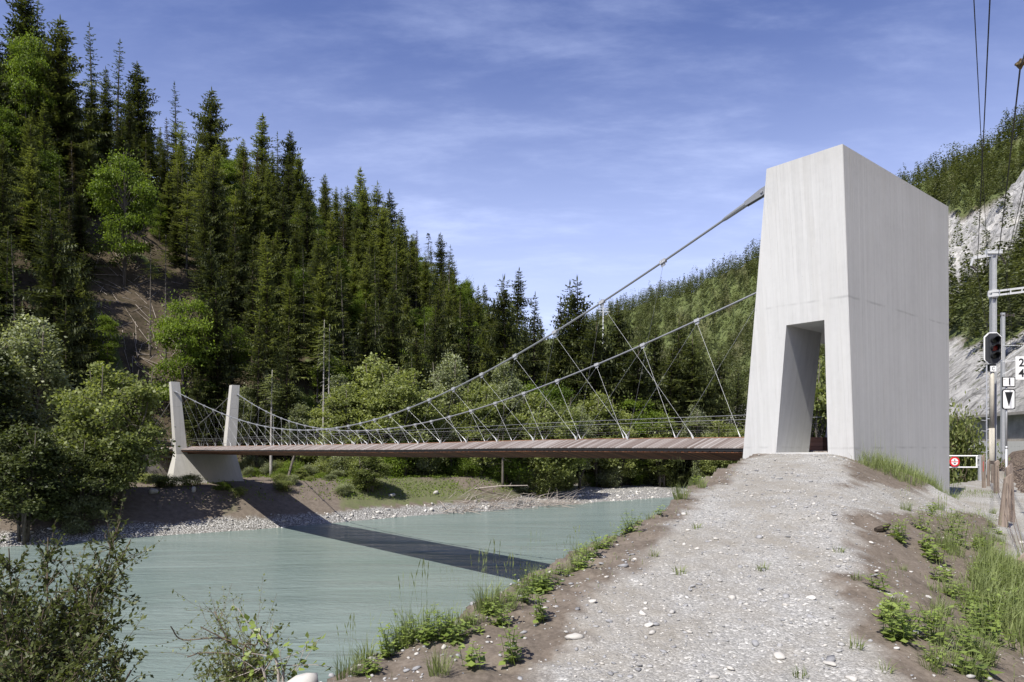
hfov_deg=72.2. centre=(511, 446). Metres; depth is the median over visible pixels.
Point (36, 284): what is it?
spruce tree
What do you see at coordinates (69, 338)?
spruce tree
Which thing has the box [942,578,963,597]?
weed plant
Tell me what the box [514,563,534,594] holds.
grass tuft
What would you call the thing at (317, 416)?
alder tree
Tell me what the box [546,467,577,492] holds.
riverside bush
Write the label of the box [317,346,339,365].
beech tree
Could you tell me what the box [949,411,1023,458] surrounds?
retaining wall
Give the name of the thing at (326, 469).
riverside bush
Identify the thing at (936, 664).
grass tuft
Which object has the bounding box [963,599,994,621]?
weed plant
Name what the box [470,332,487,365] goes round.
spruce tree
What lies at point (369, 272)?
spruce tree
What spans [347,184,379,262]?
spruce tree
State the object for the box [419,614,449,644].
weed plant
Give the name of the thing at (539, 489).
riverside bush
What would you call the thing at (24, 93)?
bare stemmed spruce
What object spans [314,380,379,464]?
alder tree
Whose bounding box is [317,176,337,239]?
spruce tree
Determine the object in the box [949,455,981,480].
barrier gate
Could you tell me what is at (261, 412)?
spruce tree
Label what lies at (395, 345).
spruce tree
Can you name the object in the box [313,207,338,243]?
spruce tree
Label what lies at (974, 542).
weed plant
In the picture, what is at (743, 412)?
spruce tree
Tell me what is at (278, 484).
riverside bush
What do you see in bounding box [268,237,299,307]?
spruce tree
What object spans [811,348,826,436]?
alder tree
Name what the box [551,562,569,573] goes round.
weed plant
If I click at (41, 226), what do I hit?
pine tree
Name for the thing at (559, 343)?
spruce tree
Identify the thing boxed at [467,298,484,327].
spruce tree
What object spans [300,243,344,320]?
spruce tree
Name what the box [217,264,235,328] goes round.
spruce tree
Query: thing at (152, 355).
brushwood
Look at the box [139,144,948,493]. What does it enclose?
suspension bridge
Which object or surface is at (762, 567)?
grass tuft
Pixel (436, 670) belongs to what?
grass tuft
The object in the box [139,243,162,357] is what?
bare stemmed spruce
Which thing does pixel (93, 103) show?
spruce tree
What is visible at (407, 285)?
pine tree
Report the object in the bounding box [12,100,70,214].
spruce tree
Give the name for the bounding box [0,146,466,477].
hillside
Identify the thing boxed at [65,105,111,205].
spruce tree
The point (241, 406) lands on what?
willow tree
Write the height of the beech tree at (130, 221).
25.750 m
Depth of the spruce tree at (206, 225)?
122.55 m
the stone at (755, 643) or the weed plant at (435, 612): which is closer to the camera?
the stone at (755, 643)
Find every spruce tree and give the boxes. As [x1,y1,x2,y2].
[0,0,80,142]
[0,51,7,105]
[0,64,20,158]
[0,135,21,233]
[0,136,22,228]
[0,164,29,282]
[0,201,15,274]
[0,223,28,314]
[0,280,12,344]
[2,301,44,420]
[3,14,115,183]
[5,145,82,258]
[7,203,137,401]
[8,115,39,189]
[11,218,83,322]
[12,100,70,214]
[12,125,54,212]
[16,109,42,170]
[16,192,52,265]
[28,283,85,365]
[28,301,98,428]
[31,107,62,166]
[31,235,65,322]
[44,351,79,442]
[48,141,60,191]
[56,86,93,182]
[58,204,86,282]
[62,273,102,378]
[63,139,113,219]
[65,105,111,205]
[65,185,108,280]
[66,246,105,345]
[70,274,112,361]
[80,85,110,165]
[93,66,125,169]
[102,125,140,213]
[108,122,126,169]
[111,61,172,180]
[118,87,151,170]
[123,134,158,210]
[147,128,168,181]
[149,171,191,245]
[153,141,172,205]
[158,211,190,267]
[161,368,215,460]
[169,140,196,209]
[169,331,222,437]
[174,156,249,282]
[177,148,227,259]
[178,86,239,180]
[179,179,228,303]
[179,283,243,442]
[184,144,234,252]
[185,234,247,357]
[187,301,234,398]
[188,143,202,190]
[188,153,193,189]
[217,137,231,196]
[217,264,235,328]
[221,249,311,431]
[222,210,250,292]
[222,229,246,326]
[225,139,262,218]
[234,178,269,271]
[234,271,251,310]
[236,172,275,261]
[237,246,282,364]
[237,310,289,473]
[238,294,250,346]
[240,225,256,293]
[242,301,264,356]
[244,235,305,330]
[246,114,282,194]
[250,232,269,298]
[258,160,268,205]
[259,163,280,258]
[259,317,301,461]
[262,173,299,245]
[263,253,286,338]
[264,150,282,205]
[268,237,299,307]
[270,231,300,298]
[271,166,293,211]
[271,241,313,372]
[271,288,315,387]
[273,180,297,272]
[274,131,317,209]
[282,153,300,219]
[283,230,309,298]
[284,183,333,284]
[287,151,310,229]
[288,303,309,384]
[290,193,302,246]
[297,231,345,351]
[299,236,355,339]
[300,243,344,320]
[300,265,350,382]
[303,185,319,236]
[309,282,353,357]
[313,174,340,227]
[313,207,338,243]
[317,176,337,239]
[318,195,329,221]
[322,209,345,264]
[322,300,392,399]
[328,189,342,245]
[334,186,361,264]
[339,312,358,377]
[340,252,362,333]
[342,209,366,265]
[345,229,374,293]
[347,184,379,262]
[348,252,382,332]
[349,167,380,221]
[362,233,386,299]
[363,307,374,356]
[364,206,403,288]
[367,180,393,244]
[368,274,396,351]
[371,276,425,388]
[372,233,404,310]
[375,202,398,280]
[380,220,420,304]
[382,188,409,241]
[397,277,411,314]
[397,359,408,412]
[398,297,418,350]
[401,328,435,395]
[402,319,413,361]
[405,234,433,299]
[415,253,446,316]
[418,275,464,407]
[423,306,456,391]
[427,282,461,351]
[429,233,451,280]
[434,274,445,304]
[439,291,459,361]
[441,298,497,439]
[446,271,463,340]
[455,293,467,344]
[465,286,494,361]
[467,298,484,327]
[467,364,488,441]
[469,274,547,398]
[469,355,489,460]
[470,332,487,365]
[470,339,491,379]
[473,327,490,363]
[481,302,493,340]
[483,341,494,382]
[485,300,495,329]
[490,315,497,351]
[492,279,519,377]
[498,304,532,380]
[501,338,521,388]
[507,268,548,337]
[516,291,555,396]
[520,326,539,381]
[535,280,594,395]
[535,319,547,391]
[538,297,582,404]
[540,276,612,409]
[541,349,556,380]
[542,373,550,392]
[555,311,640,474]
[582,331,643,480]
[593,333,680,481]
[602,300,667,407]
[630,319,678,436]
[649,347,711,474]
[650,310,712,462]
[652,331,733,484]
[684,365,732,475]
[699,347,744,431]
[712,367,747,473]
[731,392,746,428]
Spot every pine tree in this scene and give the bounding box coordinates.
[0,227,26,335]
[0,305,10,345]
[21,197,71,271]
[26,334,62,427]
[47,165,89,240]
[133,160,157,231]
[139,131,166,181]
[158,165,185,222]
[161,160,187,208]
[163,123,189,178]
[166,122,198,172]
[167,182,200,275]
[191,125,210,167]
[214,392,237,445]
[220,321,244,384]
[220,394,246,440]
[224,187,252,242]
[252,228,265,257]
[257,169,265,208]
[258,203,272,235]
[279,278,300,317]
[300,271,316,322]
[303,327,336,405]
[308,241,335,288]
[323,212,340,253]
[329,258,354,334]
[332,245,348,295]
[332,269,349,343]
[334,260,349,309]
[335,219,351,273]
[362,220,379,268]
[363,247,375,293]
[370,304,389,356]
[382,248,403,290]
[394,245,416,292]
[398,264,414,302]
[399,273,411,317]
[401,333,419,374]
[410,258,422,306]
[421,285,432,323]
[422,326,429,359]
[446,260,463,290]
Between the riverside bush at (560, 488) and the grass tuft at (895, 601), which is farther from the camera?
the riverside bush at (560, 488)
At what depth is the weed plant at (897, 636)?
5.99 m
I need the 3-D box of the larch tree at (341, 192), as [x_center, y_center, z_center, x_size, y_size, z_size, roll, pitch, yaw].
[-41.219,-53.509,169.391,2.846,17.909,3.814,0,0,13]
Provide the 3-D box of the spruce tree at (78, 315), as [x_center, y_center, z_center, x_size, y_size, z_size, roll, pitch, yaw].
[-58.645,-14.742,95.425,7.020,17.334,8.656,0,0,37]
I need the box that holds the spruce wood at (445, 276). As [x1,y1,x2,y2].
[281,168,726,422]
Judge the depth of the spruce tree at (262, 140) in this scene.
171.04 m
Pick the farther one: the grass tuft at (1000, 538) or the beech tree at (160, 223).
the beech tree at (160, 223)
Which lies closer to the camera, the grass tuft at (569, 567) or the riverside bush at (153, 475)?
the grass tuft at (569, 567)
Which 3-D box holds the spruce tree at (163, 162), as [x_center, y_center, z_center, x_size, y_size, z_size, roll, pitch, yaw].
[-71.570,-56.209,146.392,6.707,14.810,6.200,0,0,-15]
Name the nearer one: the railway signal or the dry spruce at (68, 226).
the railway signal
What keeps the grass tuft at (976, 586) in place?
on the ground at (532, 653)
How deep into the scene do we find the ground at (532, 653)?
7.41 m
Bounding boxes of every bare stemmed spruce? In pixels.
[17,79,35,136]
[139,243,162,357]
[140,134,154,162]
[153,235,181,374]
[174,141,189,220]
[405,241,414,304]
[425,233,431,270]
[441,394,456,474]
[456,287,464,319]
[495,405,515,487]
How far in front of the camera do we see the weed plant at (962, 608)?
7.80 m
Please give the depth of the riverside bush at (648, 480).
133.84 m
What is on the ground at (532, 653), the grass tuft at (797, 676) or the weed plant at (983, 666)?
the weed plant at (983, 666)
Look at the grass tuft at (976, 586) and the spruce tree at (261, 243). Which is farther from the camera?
the spruce tree at (261, 243)
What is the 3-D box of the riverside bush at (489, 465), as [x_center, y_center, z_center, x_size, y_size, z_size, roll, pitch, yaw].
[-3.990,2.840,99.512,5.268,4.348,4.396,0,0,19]
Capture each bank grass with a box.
[367,458,741,678]
[918,516,1022,681]
[935,507,996,542]
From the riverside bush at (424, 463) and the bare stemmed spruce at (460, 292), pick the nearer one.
the riverside bush at (424, 463)
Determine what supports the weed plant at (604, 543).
on the ground at (532, 653)
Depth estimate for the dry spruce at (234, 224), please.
125.27 m
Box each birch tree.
[258,370,285,475]
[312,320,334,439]
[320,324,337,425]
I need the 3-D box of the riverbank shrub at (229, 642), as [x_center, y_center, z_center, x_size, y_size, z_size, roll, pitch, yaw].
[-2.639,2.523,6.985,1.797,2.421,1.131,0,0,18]
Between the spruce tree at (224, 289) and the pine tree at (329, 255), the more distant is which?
the pine tree at (329, 255)
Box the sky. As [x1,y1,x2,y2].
[0,0,1023,339]
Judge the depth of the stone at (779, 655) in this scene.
5.61 m
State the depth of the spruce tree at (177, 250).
130.27 m
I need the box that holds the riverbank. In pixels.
[0,471,689,546]
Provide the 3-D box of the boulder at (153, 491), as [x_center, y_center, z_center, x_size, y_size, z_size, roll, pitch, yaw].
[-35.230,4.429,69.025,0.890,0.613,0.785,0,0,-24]
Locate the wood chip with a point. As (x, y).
(879, 528)
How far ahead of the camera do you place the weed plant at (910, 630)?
6.23 m
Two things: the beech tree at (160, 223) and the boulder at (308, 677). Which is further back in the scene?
the beech tree at (160, 223)
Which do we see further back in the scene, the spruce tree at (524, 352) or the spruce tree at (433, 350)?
the spruce tree at (524, 352)
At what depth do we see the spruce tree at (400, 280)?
156.35 m
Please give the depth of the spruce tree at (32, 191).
109.49 m
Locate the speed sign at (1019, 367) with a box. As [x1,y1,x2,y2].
[1001,356,1023,379]
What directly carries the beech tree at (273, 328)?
on the hillside
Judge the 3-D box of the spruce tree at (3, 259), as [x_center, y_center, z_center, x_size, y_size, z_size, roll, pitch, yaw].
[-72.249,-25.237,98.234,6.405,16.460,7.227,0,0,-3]
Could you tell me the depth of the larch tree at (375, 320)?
128.32 m
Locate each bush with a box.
[0,438,22,469]
[1,477,33,517]
[50,490,119,538]
[62,472,101,496]
[138,472,151,482]
[143,473,166,486]
[147,472,183,487]
[172,471,207,485]
[211,482,234,490]
[229,486,248,496]
[238,461,246,472]
[240,455,267,471]
[241,465,253,477]
[247,466,260,476]
[260,461,277,475]
[269,472,290,482]
[270,467,292,476]
[270,477,293,491]
[273,459,288,472]
[280,467,309,478]
[281,458,307,471]
[285,474,299,483]
[294,467,307,478]
[302,393,319,412]
[302,463,318,475]
[308,456,332,472]
[309,459,335,475]
[315,472,325,477]
[322,474,338,480]
[323,456,364,476]
[329,456,368,474]
[329,470,344,476]
[332,482,354,495]
[366,441,421,477]
[403,457,458,477]
[413,457,438,475]
[435,457,461,475]
[438,439,467,474]
[445,457,484,476]
[472,457,497,475]
[473,458,536,486]
[480,458,516,479]
[505,465,545,495]
[523,463,562,498]
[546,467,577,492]
[558,476,578,490]
[577,473,592,485]
[583,472,601,486]
[589,466,623,487]
[612,475,629,483]
[614,460,648,485]
[642,472,655,484]
[647,465,679,486]
[949,388,1009,482]
[950,416,1004,481]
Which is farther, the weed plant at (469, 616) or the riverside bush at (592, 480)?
the riverside bush at (592, 480)
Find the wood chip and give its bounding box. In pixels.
[874,523,890,531]
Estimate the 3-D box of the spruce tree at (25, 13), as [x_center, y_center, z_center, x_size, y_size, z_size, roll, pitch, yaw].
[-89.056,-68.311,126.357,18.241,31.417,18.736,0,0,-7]
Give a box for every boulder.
[149,488,158,493]
[287,673,317,681]
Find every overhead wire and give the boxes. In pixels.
[973,0,988,279]
[977,0,990,330]
[987,55,1023,326]
[1005,185,1023,343]
[1007,197,1023,339]
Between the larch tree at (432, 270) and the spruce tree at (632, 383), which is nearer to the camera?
the spruce tree at (632, 383)
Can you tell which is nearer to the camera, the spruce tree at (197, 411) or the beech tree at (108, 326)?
the spruce tree at (197, 411)
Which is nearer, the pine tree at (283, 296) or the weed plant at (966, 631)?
the weed plant at (966, 631)
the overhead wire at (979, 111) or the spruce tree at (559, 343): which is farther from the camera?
the spruce tree at (559, 343)
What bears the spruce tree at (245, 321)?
on the hillside
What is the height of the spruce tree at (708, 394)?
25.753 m
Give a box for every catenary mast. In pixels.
[970,249,1023,477]
[997,313,1023,462]
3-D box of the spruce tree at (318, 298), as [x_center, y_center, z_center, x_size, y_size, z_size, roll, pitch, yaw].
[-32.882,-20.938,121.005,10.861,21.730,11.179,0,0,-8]
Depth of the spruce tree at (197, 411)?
89.69 m
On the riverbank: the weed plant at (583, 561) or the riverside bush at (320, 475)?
the riverside bush at (320, 475)
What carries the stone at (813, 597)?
on the gravel path
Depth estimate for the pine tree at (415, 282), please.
165.64 m
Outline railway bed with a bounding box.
[999,450,1023,492]
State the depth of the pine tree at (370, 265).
151.49 m
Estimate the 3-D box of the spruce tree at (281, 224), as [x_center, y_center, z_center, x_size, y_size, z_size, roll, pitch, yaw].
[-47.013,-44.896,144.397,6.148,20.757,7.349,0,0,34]
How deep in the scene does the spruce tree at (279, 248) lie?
134.16 m
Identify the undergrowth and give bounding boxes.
[96,397,589,507]
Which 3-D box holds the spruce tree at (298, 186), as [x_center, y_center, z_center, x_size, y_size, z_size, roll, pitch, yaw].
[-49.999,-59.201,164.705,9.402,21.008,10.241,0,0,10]
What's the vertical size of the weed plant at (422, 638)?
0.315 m
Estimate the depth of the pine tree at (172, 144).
155.74 m
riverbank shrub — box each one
[0,498,165,681]
[133,573,298,681]
[191,613,297,681]
[222,603,333,681]
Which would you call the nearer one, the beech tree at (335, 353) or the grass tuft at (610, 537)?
the grass tuft at (610, 537)
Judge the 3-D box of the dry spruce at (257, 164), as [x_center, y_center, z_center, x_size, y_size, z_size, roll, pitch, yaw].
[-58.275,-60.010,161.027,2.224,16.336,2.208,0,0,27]
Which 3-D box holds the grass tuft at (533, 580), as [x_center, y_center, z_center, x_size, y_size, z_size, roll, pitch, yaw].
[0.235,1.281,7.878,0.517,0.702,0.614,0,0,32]
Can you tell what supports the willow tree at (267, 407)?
on the hillside
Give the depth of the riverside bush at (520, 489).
101.36 m
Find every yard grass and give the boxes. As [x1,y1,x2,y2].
[949,480,973,494]
[951,489,996,497]
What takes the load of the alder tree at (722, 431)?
on the riverbank
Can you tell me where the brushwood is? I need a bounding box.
[69,203,223,440]
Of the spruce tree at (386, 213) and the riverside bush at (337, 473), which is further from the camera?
the spruce tree at (386, 213)
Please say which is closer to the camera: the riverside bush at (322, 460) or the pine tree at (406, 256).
the riverside bush at (322, 460)
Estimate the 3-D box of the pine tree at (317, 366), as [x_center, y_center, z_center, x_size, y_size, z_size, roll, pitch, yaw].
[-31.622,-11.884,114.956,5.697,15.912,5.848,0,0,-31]
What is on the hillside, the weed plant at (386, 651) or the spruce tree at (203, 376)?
the spruce tree at (203, 376)
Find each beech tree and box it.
[0,20,63,148]
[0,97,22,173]
[0,266,9,317]
[10,91,50,128]
[20,146,72,217]
[80,140,167,285]
[83,370,137,450]
[86,310,124,363]
[93,140,105,165]
[137,288,223,423]
[149,200,170,241]
[205,155,238,204]
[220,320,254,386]
[224,158,256,196]
[224,181,256,230]
[260,309,282,351]
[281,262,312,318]
[289,213,303,234]
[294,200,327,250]
[306,356,352,399]
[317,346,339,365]
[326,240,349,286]
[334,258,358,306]
[344,196,367,228]
[344,296,367,338]
[346,281,377,324]
[381,341,410,368]
[406,307,422,335]
[407,353,429,392]
[411,261,435,307]
[414,256,423,267]
[415,303,436,346]
[446,282,467,318]
[448,321,482,362]
[449,316,465,353]
[457,285,470,315]
[458,279,479,324]
[501,375,556,470]
[531,375,587,491]
[613,393,677,484]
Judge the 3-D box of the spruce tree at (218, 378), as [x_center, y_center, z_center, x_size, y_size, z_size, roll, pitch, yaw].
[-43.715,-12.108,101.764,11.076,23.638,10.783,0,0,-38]
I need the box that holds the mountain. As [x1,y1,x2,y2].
[532,103,1023,474]
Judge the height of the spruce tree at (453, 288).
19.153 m
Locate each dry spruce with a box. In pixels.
[63,205,73,261]
[64,141,79,228]
[110,120,119,168]
[163,117,170,162]
[228,222,241,316]
[241,159,248,225]
[254,150,260,186]
[338,209,347,265]
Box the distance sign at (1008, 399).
[1002,377,1014,476]
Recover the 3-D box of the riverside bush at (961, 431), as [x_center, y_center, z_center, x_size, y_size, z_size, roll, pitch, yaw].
[29.559,1.484,46.782,5.449,11.327,4.900,0,0,1]
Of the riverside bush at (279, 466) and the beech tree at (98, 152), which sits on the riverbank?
the riverside bush at (279, 466)
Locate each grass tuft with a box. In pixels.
[332,615,375,680]
[343,615,381,663]
[383,573,425,650]
[386,608,410,650]
[393,557,450,641]
[422,609,461,676]
[428,567,475,636]
[454,591,479,628]
[462,548,502,614]
[464,538,518,609]
[465,606,489,623]
[492,553,531,611]
[508,539,550,593]
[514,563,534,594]
[556,533,581,573]
[569,525,593,554]
[608,524,618,540]
[668,456,690,499]
[668,564,686,574]
[688,463,698,484]
[692,475,708,487]
[753,562,769,571]
[787,662,808,678]
[842,632,870,649]
[848,571,866,580]
[872,559,913,612]
[874,658,897,673]
[900,486,918,510]
[910,626,951,673]
[911,575,959,621]
[924,496,963,550]
[925,588,958,645]
[927,576,957,615]
[927,617,969,662]
[933,485,949,509]
[935,549,969,597]
[940,512,971,557]
[942,525,995,602]
[943,625,999,681]
[951,602,978,632]
[954,575,979,602]
[959,575,981,605]
[959,612,1009,667]
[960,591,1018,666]
[967,502,1004,548]
[990,515,1008,542]
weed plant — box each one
[353,653,376,677]
[366,654,381,672]
[376,622,396,658]
[377,613,414,646]
[391,624,413,651]
[402,626,419,641]
[411,605,443,644]
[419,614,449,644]
[430,604,453,641]
[441,611,473,644]
[451,617,476,639]
[453,641,486,668]
[457,609,475,624]
[475,623,483,633]
[481,594,490,614]
[481,596,500,615]
[483,597,513,625]
[491,615,506,625]
[496,620,523,666]
[512,574,537,603]
[523,569,546,593]
[529,565,553,585]
[531,572,553,593]
[531,587,550,623]
[549,571,562,584]
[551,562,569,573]
[563,543,595,571]
[574,549,595,568]
[579,534,601,558]
[592,531,611,549]
[618,520,630,534]
[620,512,642,532]
[862,568,891,590]
[872,591,911,624]
[872,601,924,643]
[877,597,912,640]
[878,592,909,617]
[879,615,917,644]
[883,514,908,535]
[890,520,908,543]
[894,608,922,639]
[909,508,934,531]
[910,602,954,646]
[917,633,950,666]
[918,527,941,548]
[919,604,944,624]
[920,536,949,563]
[920,538,937,551]
[922,502,936,515]
[925,502,940,511]
[929,560,955,580]
[930,544,948,560]
[934,508,965,533]
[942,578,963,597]
[945,618,978,644]
[948,581,974,597]
[948,618,980,655]
[949,522,970,546]
[949,649,988,673]
[950,589,977,613]
[959,598,1008,644]
[959,653,992,681]
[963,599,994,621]
[965,628,1003,652]
[966,593,1006,630]
[967,577,1020,615]
[968,612,991,636]
[969,532,978,547]
[970,645,994,665]
[972,562,1000,583]
[974,531,1003,552]
[974,657,1004,677]
[987,618,1016,648]
[988,564,1016,588]
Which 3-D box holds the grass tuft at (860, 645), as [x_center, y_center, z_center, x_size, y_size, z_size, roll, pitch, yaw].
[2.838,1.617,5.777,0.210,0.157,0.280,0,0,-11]
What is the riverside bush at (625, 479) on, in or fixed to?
on the riverbank
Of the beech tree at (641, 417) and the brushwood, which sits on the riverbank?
the beech tree at (641, 417)
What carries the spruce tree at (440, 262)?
on the hillside
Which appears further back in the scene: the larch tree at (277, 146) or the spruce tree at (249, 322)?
the larch tree at (277, 146)
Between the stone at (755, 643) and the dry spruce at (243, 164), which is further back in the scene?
the dry spruce at (243, 164)
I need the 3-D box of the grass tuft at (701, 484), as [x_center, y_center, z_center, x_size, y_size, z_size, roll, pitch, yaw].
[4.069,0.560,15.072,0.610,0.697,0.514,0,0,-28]
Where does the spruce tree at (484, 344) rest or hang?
on the hillside
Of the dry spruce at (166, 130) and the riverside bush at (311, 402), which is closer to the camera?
the riverside bush at (311, 402)
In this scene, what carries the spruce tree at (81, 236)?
on the hillside
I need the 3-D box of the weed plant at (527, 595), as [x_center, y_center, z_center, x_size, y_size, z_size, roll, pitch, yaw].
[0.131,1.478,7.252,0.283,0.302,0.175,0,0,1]
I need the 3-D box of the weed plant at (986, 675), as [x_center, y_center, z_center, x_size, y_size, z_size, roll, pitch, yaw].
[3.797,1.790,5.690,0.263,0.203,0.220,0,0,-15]
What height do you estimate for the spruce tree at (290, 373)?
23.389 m
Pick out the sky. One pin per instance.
(557, 142)
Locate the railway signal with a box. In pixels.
[981,332,1001,480]
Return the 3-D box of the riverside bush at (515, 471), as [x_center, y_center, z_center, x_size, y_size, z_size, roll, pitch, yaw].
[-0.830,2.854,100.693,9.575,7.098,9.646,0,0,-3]
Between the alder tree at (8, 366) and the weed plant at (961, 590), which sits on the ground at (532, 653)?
the weed plant at (961, 590)
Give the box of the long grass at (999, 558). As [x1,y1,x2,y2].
[960,520,1023,655]
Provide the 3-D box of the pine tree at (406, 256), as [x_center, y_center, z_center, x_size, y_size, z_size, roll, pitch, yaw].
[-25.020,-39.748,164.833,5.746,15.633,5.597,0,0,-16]
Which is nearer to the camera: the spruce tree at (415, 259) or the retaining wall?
the retaining wall
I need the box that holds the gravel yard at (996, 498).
[949,478,1023,558]
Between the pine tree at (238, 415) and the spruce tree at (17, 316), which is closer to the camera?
the spruce tree at (17, 316)
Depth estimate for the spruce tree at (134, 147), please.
136.29 m
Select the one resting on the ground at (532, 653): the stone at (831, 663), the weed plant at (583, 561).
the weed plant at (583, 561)
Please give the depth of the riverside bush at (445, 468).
97.83 m
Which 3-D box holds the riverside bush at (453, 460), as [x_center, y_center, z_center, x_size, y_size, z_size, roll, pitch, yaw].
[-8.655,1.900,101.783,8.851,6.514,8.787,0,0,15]
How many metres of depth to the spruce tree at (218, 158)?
141.66 m
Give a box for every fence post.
[981,454,985,487]
[987,459,989,485]
[991,464,993,482]
[993,460,998,492]
[998,473,1011,527]
[1005,463,1014,521]
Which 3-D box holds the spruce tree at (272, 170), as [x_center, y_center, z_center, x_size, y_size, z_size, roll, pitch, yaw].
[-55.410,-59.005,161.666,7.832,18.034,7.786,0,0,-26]
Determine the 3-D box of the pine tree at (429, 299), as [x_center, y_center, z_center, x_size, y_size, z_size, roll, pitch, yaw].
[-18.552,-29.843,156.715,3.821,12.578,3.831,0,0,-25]
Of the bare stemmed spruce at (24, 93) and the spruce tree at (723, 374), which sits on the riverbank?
the spruce tree at (723, 374)
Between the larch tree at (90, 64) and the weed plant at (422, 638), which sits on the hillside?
the larch tree at (90, 64)
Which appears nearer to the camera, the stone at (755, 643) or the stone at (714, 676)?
the stone at (714, 676)
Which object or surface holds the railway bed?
on the ground at (532, 653)
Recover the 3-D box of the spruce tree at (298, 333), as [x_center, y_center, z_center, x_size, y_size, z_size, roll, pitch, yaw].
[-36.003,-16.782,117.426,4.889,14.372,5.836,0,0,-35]
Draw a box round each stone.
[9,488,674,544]
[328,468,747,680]
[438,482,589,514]
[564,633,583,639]
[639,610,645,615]
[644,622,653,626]
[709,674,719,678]
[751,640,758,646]
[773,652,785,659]
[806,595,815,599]
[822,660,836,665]
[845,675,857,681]
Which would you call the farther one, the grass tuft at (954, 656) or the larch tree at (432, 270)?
the larch tree at (432, 270)
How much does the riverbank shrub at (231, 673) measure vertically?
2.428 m
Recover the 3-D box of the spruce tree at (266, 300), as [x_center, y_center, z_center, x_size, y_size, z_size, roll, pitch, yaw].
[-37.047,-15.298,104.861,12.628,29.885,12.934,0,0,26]
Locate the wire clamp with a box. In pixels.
[1014,58,1023,68]
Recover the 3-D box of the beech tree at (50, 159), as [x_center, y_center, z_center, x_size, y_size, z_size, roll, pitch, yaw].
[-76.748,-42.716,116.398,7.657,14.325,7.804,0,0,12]
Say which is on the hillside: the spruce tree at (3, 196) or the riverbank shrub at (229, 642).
the spruce tree at (3, 196)
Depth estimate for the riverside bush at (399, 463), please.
91.16 m
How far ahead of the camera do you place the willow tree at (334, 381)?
103.43 m
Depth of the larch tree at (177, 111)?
159.51 m
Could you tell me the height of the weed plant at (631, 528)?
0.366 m
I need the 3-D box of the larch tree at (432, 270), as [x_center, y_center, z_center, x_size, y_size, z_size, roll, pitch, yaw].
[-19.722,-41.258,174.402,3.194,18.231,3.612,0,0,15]
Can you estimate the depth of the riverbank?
73.78 m
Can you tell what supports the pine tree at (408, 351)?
on the hillside
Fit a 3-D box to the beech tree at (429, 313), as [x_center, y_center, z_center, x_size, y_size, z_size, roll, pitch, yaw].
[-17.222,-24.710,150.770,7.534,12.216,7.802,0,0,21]
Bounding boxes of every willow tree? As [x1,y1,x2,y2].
[0,305,76,437]
[223,384,265,458]
[255,375,280,444]
[277,402,316,466]
[316,372,355,437]
[421,346,469,441]
[481,357,529,468]
[564,404,600,489]
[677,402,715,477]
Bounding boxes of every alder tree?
[0,346,53,448]
[0,419,88,544]
[21,435,136,528]
[28,423,92,470]
[43,357,180,509]
[265,381,311,462]
[288,405,337,466]
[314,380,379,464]
[315,436,342,469]
[339,352,405,457]
[344,456,393,492]
[354,366,452,476]
[395,411,457,473]
[444,380,520,475]
[498,389,593,495]
[572,389,625,486]
[597,408,643,486]
[639,412,683,486]
[695,418,745,475]
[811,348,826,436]
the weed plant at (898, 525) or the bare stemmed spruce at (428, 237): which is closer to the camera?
the weed plant at (898, 525)
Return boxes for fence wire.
[991,465,1023,549]
[992,474,1022,552]
[1000,490,1020,555]
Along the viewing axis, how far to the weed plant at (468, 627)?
6.36 m
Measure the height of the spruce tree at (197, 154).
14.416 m
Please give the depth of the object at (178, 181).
137.68 m
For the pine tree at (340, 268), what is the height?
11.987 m
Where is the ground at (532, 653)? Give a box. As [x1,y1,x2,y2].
[327,453,1023,681]
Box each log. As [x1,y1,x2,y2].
[287,443,297,475]
[475,482,527,488]
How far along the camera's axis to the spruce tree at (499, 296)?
160.79 m
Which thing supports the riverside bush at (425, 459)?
on the riverbank
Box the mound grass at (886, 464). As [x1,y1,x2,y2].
[851,438,963,499]
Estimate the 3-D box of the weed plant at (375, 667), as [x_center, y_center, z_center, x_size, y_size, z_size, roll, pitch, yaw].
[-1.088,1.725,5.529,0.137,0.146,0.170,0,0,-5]
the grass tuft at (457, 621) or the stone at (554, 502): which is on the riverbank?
the stone at (554, 502)
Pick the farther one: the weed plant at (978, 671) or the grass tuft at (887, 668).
the weed plant at (978, 671)
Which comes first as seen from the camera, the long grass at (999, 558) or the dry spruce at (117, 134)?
the long grass at (999, 558)
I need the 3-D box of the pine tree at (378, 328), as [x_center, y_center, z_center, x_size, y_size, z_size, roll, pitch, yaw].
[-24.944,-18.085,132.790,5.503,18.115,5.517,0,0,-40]
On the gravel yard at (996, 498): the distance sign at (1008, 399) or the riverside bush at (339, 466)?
the distance sign at (1008, 399)
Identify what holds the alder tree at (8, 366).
on the riverbank
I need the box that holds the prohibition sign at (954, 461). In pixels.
[949,457,959,466]
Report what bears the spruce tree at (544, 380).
on the hillside
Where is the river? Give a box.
[0,497,673,681]
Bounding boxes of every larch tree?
[2,235,30,332]
[31,0,48,50]
[80,21,108,111]
[108,38,126,128]
[163,83,186,164]
[244,160,252,193]
[273,131,287,179]
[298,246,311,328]
[336,275,353,373]
[337,188,345,238]
[370,296,380,357]
[388,243,403,329]
[420,308,427,361]
[428,249,437,303]
[442,245,455,317]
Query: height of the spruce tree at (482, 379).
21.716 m
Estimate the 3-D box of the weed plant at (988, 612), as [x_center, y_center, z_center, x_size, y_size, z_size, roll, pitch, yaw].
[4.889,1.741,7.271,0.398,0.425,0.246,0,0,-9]
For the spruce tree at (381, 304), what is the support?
on the hillside
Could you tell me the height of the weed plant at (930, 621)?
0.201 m
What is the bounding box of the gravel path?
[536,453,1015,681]

